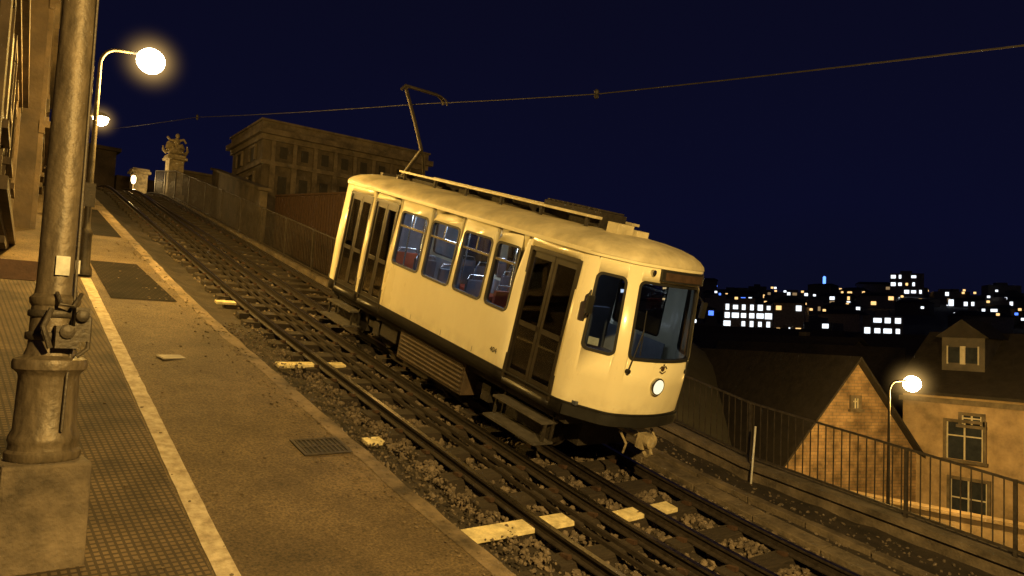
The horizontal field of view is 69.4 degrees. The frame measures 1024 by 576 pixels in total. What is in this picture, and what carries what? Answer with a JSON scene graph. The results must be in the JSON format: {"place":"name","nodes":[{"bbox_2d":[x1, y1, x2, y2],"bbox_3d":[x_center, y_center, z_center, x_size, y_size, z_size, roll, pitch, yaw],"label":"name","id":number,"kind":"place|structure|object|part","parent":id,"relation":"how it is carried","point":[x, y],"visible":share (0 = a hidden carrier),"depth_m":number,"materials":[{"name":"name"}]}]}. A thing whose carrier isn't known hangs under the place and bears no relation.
{"place":"outdoors","nodes":[
{"label":"outdoors","id":0,"kind":"place"},
{"bbox_2d":[0,185,491,575],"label":"sidewalk","id":1,"kind":"structure","parent":0,"point":[274,519],"depth_m":7.69,"materials":[{"name":"concrete"}]},
{"bbox_2d":[0,0,98,575],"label":"cast iron pole","id":2,"kind":"object","parent":1,"relation":"on","point":[45,472],"visible":1,"depth_m":5.37,"materials":[{"name":"metal"}]},
{"bbox_2d":[91,112,109,125],"bbox_3d":[-11.415,-3.598,20.337,1.438,3.470,1.397,2,-4,10],"label":"street lamp","id":3,"kind":"object","parent":1,"relation":"on","point":[103,118],"visible":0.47,"depth_m":20.30,"materials":[{"name":"glass"}]},
{"bbox_2d":[82,208,121,237],"bbox_3d":[-11.447,-1.840,20.178,0.779,1.197,4.550,5,-5,-37],"label":"metal floor plate","id":4,"kind":"object","parent":1,"relation":"on","point":[101,225],"visible":0.56,"depth_m":19.62,"materials":[{"name":"grey metal"}]},
{"bbox_2d":[0,278,211,575],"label":"tactile paving","id":5,"kind":"structure","parent":1,"relation":"on","point":[146,532],"depth_m":6.89,"materials":[{"name":"grey concrete"}]},
{"bbox_2d":[78,48,164,275],"bbox_3d":[-7.251,-2.787,14.580,1.778,5.240,1.778,2,-4,5],"label":"street lamp","id":6,"kind":"object","parent":1,"relation":"on","point":[150,60],"visible":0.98,"depth_m":14.06,"materials":[{"name":"metal"}]},
{"bbox_2d":[90,260,176,301],"bbox_3d":[-7.487,-0.171,14.312,1.088,0.825,3.100,6,-5,-40],"label":"metal floor plate","id":7,"kind":"object","parent":1,"relation":"on","point":[131,281],"visible":0.99,"depth_m":14.13,"materials":[{"name":"grey metal"}]},
{"bbox_2d":[81,278,240,575],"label":"painted line","id":8,"kind":"object","parent":1,"relation":"on","point":[216,551],"visible":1,"depth_m":7.35,"materials":[{"name":"white paint"}]},
{"bbox_2d":[155,354,186,359],"bbox_3d":[-4.763,0.965,10.361,0.220,0.013,0.380,18,5,32],"label":"manhole cover","id":9,"kind":"object","parent":1,"relation":"on","point":[171,357],"visible":1,"depth_m":10.31,"materials":[{"name":"metal"}]},
{"bbox_2d":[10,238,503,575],"bbox_3d":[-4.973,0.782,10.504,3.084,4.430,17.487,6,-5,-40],"label":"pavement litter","id":10,"kind":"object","parent":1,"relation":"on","point":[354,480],"visible":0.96,"depth_m":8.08,"materials":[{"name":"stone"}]},
{"bbox_2d":[289,437,352,455],"bbox_3d":[-2.170,1.796,8.408,0.580,0.012,0.440,6,10,-40],"label":"drain grate","id":11,"kind":"object","parent":1,"relation":"on","point":[333,445],"visible":1,"depth_m":8.39,"materials":[{"name":"metal"}]},
{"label":"walls","id":12,"kind":"object","parent":1,"relation":"on","visible":0},
{"bbox_2d":[3,38,15,156],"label":"window frames","id":13,"kind":"structure","parent":12,"relation":"attached to","point":[9,94],"depth_m":11.03,"materials":[{"name":"brown wood"}]},
{"bbox_2d":[0,0,30,248],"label":"stone trim","id":14,"kind":"structure","parent":12,"relation":"attached to","point":[15,19],"depth_m":11.18,"materials":[{"name":"beige stone"}]},
{"bbox_2d":[49,0,1023,294],"label":"sky","id":15,"kind":"structure","parent":0,"point":[848,176],"materials":[{"name":"blue"}]},
{"bbox_2d":[264,226,1023,444],"bbox_3d":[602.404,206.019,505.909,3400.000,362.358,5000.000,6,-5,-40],"label":"ground","id":16,"kind":"structure","parent":0,"point":[699,366],"depth_m":37.01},
{"bbox_2d":[13,0,49,228],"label":"walls","id":17,"kind":"structure","parent":16,"relation":"on","point":[26,156],"depth_m":17.34,"materials":[{"name":"beige paint"}]},
{"bbox_2d":[30,0,62,228],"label":"stone trim","id":18,"kind":"structure","parent":17,"relation":"attached to","point":[55,10],"depth_m":17.62,"materials":[{"name":"beige stone"}]},
{"bbox_2d":[86,143,163,193],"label":"station building","id":19,"kind":"structure","parent":16,"relation":"on","point":[105,164],"depth_m":41.36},
{"bbox_2d":[89,44,1023,138],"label":"overhead wire","id":20,"kind":"object","parent":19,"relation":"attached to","point":[596,92],"visible":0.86,"depth_m":9.72,"materials":[{"name":"black metal"}]},
{"bbox_2d":[127,167,150,192],"bbox_3d":[-19.072,-5.071,37.732,0.920,1.966,0.920,6,-5,-40],"label":"pillar shaft","id":21,"kind":"object","parent":16,"relation":"on","point":[140,183],"visible":0.59,"depth_m":37.52,"materials":[{"name":"stone"}]},
{"bbox_2d":[131,173,136,188],"bbox_3d":[-18.412,-4.940,35.927,0.280,1.300,0.280,6,-5,-40],"label":"wall lantern","id":22,"kind":"object","parent":21,"relation":"attached to","point":[133,178],"depth_m":35.89,"materials":[{"name":"glass"}]},
{"bbox_2d":[162,153,187,200],"bbox_3d":[-16.477,-5.236,36.003,0.920,2.426,0.920,6,-5,-40],"label":"pillar shaft","id":23,"kind":"object","parent":16,"relation":"on","point":[174,162],"visible":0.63,"depth_m":35.76,"materials":[{"name":"stone"}]},
{"bbox_2d":[162,134,188,156],"bbox_3d":[-16.391,-7.000,36.111,0.659,1.123,1.115,1,-4,22],"label":"sculpture","id":24,"kind":"object","parent":23,"relation":"on","point":[174,146],"visible":0.98,"depth_m":35.98,"materials":[{"name":"stone"}]},
{"bbox_2d":[182,170,211,212],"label":"stone wall","id":25,"kind":"structure","parent":16,"relation":"on","point":[205,177],"depth_m":36.95,"materials":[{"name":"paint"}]},
{"bbox_2d":[210,167,271,242],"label":"boundary wall","id":26,"kind":"structure","parent":16,"relation":"on","point":[250,191],"depth_m":30.70,"materials":[{"name":"stone"}]},
{"bbox_2d":[95,198,515,575],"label":"kerb","id":27,"kind":"structure","parent":16,"relation":"on","point":[491,563],"depth_m":8.80,"materials":[{"name":"stone"}]},
{"bbox_2d":[232,139,422,226],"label":"walls","id":28,"kind":"structure","parent":16,"relation":"on","point":[262,170],"depth_m":35.27,"materials":[{"name":"stone"}]},
{"bbox_2d":[237,147,419,194],"bbox_3d":[-8.981,-4.684,36.410,9.132,3.400,3.114,3,-4,-13],"label":"window glass","id":29,"kind":"object","parent":28,"relation":"attached to","point":[281,186],"visible":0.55,"depth_m":35.26,"materials":[{"name":"black glass"}]},
{"bbox_2d":[226,117,432,211],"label":"cornice and pilasters","id":30,"kind":"structure","parent":28,"relation":"attached to","point":[250,136],"depth_m":35.60,"materials":[{"name":"stone"}]},
{"bbox_2d":[95,189,819,575],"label":"track bed","id":31,"kind":"object","parent":16,"relation":"on","point":[183,279],"visible":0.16,"depth_m":10.52,"materials":[{"name":"gravel"},{"name":"gravel"}]},
{"bbox_2d":[115,189,675,575],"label":"cable duct","id":32,"kind":"object","parent":31,"relation":"on","point":[609,537],"visible":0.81,"depth_m":10.42,"materials":[{"name":"metal"}]},
{"bbox_2d":[96,185,720,575],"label":"railway track","id":33,"kind":"structure","parent":31,"relation":"on","point":[570,556],"depth_m":10.85,"materials":[{"name":"metal"}]},
{"bbox_2d":[215,300,235,304],"bbox_3d":[-5.963,0.301,15.396,0.400,0.093,0.160,6,-5,-40],"label":"painted board","id":34,"kind":"object","parent":33,"relation":"on","point":[225,302],"visible":1,"depth_m":15.34,"materials":[{"name":"yellow wood"}]},
{"bbox_2d":[275,362,345,367],"bbox_3d":[-3.360,1.293,12.398,1.250,0.096,0.268,6,-5,-40],"label":"painted board","id":35,"kind":"object","parent":33,"relation":"on","point":[333,364],"visible":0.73,"depth_m":12.30,"materials":[{"name":"yellow wood"}]},
{"bbox_2d":[121,189,860,575],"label":"railway track","id":36,"kind":"structure","parent":31,"relation":"on","point":[785,553],"depth_m":10.45,"materials":[{"name":"metal"}]},
{"bbox_2d":[320,84,707,458],"bbox_3d":[-0.401,-0.845,12.759,2.376,5.074,8.575,6,10,-40],"label":"tram","id":37,"kind":"object","parent":36,"relation":"on","point":[527,313],"visible":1,"depth_m":10.84,"materials":[{"name":"beige paint"}]},
{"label":"door leaves","id":38,"kind":"part","parent":37,"relation":"part of","materials":[{"name":"paint"}]},
{"bbox_3d":[-0.391,-0.482,12.816,2.158,0.980,8.182,6,10,-40],"label":"window glass","id":39,"kind":"part","parent":37,"relation":"part of","materials":[{"name":"clear glass"}]},
{"bbox_2d":[612,501,677,521],"bbox_3d":[1.621,2.795,9.207,1.250,0.100,0.249,6,-5,-40],"label":"painted board","id":40,"kind":"object","parent":36,"relation":"on","point":[630,514],"visible":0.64,"depth_m":9.14,"materials":[{"name":"white wood"}]},
{"bbox_2d":[148,235,976,575],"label":"ballast","id":41,"kind":"structure","parent":16,"relation":"on","point":[428,469],"depth_m":9.76,"materials":[{"name":"gravel"}]},
{"bbox_2d":[362,436,384,445],"bbox_3d":[-1.809,2.000,9.642,0.270,0.093,0.179,6,-5,-40],"label":"painted board","id":42,"kind":"object","parent":41,"relation":"on","point":[367,440],"visible":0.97,"depth_m":9.61,"materials":[{"name":"wood"}]},
{"bbox_2d":[461,513,573,543],"bbox_3d":[0.068,2.614,8.058,1.520,0.105,0.220,6,-5,-40],"label":"painted board","id":43,"kind":"object","parent":41,"relation":"on","point":[480,534],"visible":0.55,"depth_m":7.94,"materials":[{"name":"white wood"}]},
{"bbox_2d":[325,275,935,575],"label":"cable trough","id":44,"kind":"object","parent":16,"relation":"on","point":[692,478],"visible":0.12,"depth_m":10.70,"materials":[{"name":"concrete"}]},
{"bbox_2d":[317,270,993,575],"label":"embankment","id":45,"kind":"structure","parent":16,"relation":"on","point":[912,558],"depth_m":11.67,"materials":[{"name":"grey concrete"}]},
{"bbox_2d":[172,198,331,289],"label":"wall","id":46,"kind":"structure","parent":45,"relation":"on","point":[315,276],"depth_m":23.48,"materials":[{"name":"concrete"}]},
{"bbox_2d":[154,170,335,278],"bbox_3d":[-9.148,-2.161,25.482,0.120,7.156,23.450,6,-5,-40],"label":"metal railing","id":47,"kind":"object","parent":46,"relation":"on","point":[221,194],"visible":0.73,"depth_m":25.44,"materials":[{"name":"metal"}]},
{"bbox_2d":[273,192,346,273],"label":"wall","id":48,"kind":"structure","parent":45,"relation":"on","point":[321,212],"depth_m":25.52,"materials":[{"name":"brown brick"}]},
{"bbox_2d":[750,426,756,483],"bbox_3d":[4.387,3.104,13.547,0.160,1.141,0.160,6,-5,-40],"label":"marker post","id":49,"kind":"object","parent":45,"relation":"on","point":[755,427],"visible":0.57,"depth_m":13.53,"materials":[{"name":"white metal"}]},
{"bbox_2d":[618,271,1023,341],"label":"distant city","id":50,"kind":"object","parent":16,"relation":"on","point":[999,306],"visible":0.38,"depth_m":200.79,"materials":[{"name":"tile"}]},
{"bbox_2d":[645,421,1023,575],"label":"retaining wall","id":51,"kind":"structure","parent":16,"relation":"on","point":[992,559],"depth_m":12.26,"materials":[{"name":"concrete"}]},
{"bbox_2d":[674,375,1023,557],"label":"metal railing","id":52,"kind":"object","parent":51,"relation":"on","point":[1014,549],"visible":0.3,"depth_m":12.28,"materials":[{"name":"metal"}]},
{"bbox_2d":[785,365,915,501],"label":"gable walls","id":53,"kind":"structure","parent":16,"relation":"on","point":[871,420],"depth_m":29.83,"materials":[{"name":"brown brick"}]},
{"bbox_2d":[699,348,925,466],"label":"roof","id":54,"kind":"structure","parent":53,"relation":"on","point":[809,386],"depth_m":31.58,"materials":[{"name":"tile"}]},
{"bbox_2d":[848,395,863,411],"bbox_3d":[13.852,4.650,29.761,0.670,0.650,0.405,6,-5,-40],"label":"gable window trim","id":55,"kind":"structure","parent":53,"relation":"attached to","point":[851,409],"depth_m":29.73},
{"bbox_2d":[853,398,858,407],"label":"gable window frames","id":56,"kind":"structure","parent":53,"relation":"attached to","point":[855,401],"depth_m":29.82,"materials":[{"name":"wood"}]},
{"bbox_2d":[886,394,900,416],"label":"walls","id":57,"kind":"structure","parent":16,"relation":"on","point":[895,401],"depth_m":43.69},
{"bbox_2d":[901,400,902,419],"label":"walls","id":58,"kind":"structure","parent":16,"relation":"on","point":[902,409],"depth_m":55.65,"materials":[{"name":"beige paint"}]},
{"bbox_2d":[886,376,920,503],"bbox_3d":[12.868,5.313,23.836,2.400,6.820,2.400,6,-5,-40],"label":"street lamp","id":59,"kind":"object","parent":16,"relation":"on","point":[911,383],"visible":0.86,"depth_m":23.63,"materials":[{"name":"metal"}]},
{"bbox_2d":[850,490,1023,551],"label":"garden wall","id":60,"kind":"structure","parent":16,"relation":"on","point":[976,525],"depth_m":24.18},
{"bbox_2d":[903,393,1023,522],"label":"walls","id":61,"kind":"structure","parent":16,"relation":"on","point":[923,421],"depth_m":29.01,"materials":[{"name":"beige paint"}]},
{"bbox_2d":[891,332,1023,402],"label":"roof","id":62,"kind":"structure","parent":61,"relation":"on","point":[1001,378],"depth_m":30.17,"materials":[{"name":"tile"}]},
{"bbox_2d":[942,337,1001,371],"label":"dormer walls","id":63,"kind":"structure","parent":62,"relation":"on","point":[988,348],"depth_m":30.49,"materials":[{"name":"beige paint"}]},
{"bbox_2d":[936,319,1007,339],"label":"dormer roof","id":64,"kind":"structure","parent":62,"relation":"on","point":[961,328],"depth_m":30.64,"materials":[{"name":"tile"}]},
{"bbox_2d":[899,395,1023,515],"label":"facade trim","id":65,"kind":"structure","parent":61,"relation":"attached to","point":[982,423],"depth_m":29.11,"materials":[{"name":"beige stone"}]},
{"bbox_2d":[946,346,986,515],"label":"facade window frames","id":66,"kind":"structure","parent":61,"relation":"attached to","point":[962,354],"depth_m":29.30,"materials":[{"name":"wood"}]},
{"bbox_2d":[948,347,985,514],"bbox_3d":[20.285,5.913,27.427,1.132,7.150,7.900,6,-5,-40],"label":"facade glass","id":67,"kind":"object","parent":66,"relation":"in","point":[956,448],"visible":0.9,"depth_m":29.31,"materials":[{"name":"glass"}]},
{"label":"gable walls","id":68,"kind":"object","parent":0,"visible":0},
{"bbox_2d":[715,340,906,394],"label":"roof","id":69,"kind":"structure","parent":68,"relation":"on","point":[887,366],"depth_m":47.41,"materials":[{"name":"tile"}]},
{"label":"gable walls","id":70,"kind":"object","parent":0,"visible":0},
{"bbox_2d":[697,333,869,348],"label":"roof","id":71,"kind":"structure","parent":70,"relation":"on","point":[712,340],"depth_m":55.37,"materials":[{"name":"tile"}]},
{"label":"gable walls","id":72,"kind":"object","parent":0,"visible":0},
{"bbox_2d":[854,333,926,364],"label":"roof","id":73,"kind":"structure","parent":72,"relation":"on","point":[911,344],"depth_m":59.81,"materials":[{"name":"tile"}]},
{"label":"gable walls","id":74,"kind":"object","parent":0,"visible":0},
{"bbox_2d":[693,325,844,344],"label":"roof","id":75,"kind":"structure","parent":74,"relation":"on","point":[703,332],"depth_m":77.63,"materials":[{"name":"tile"}]}
]}

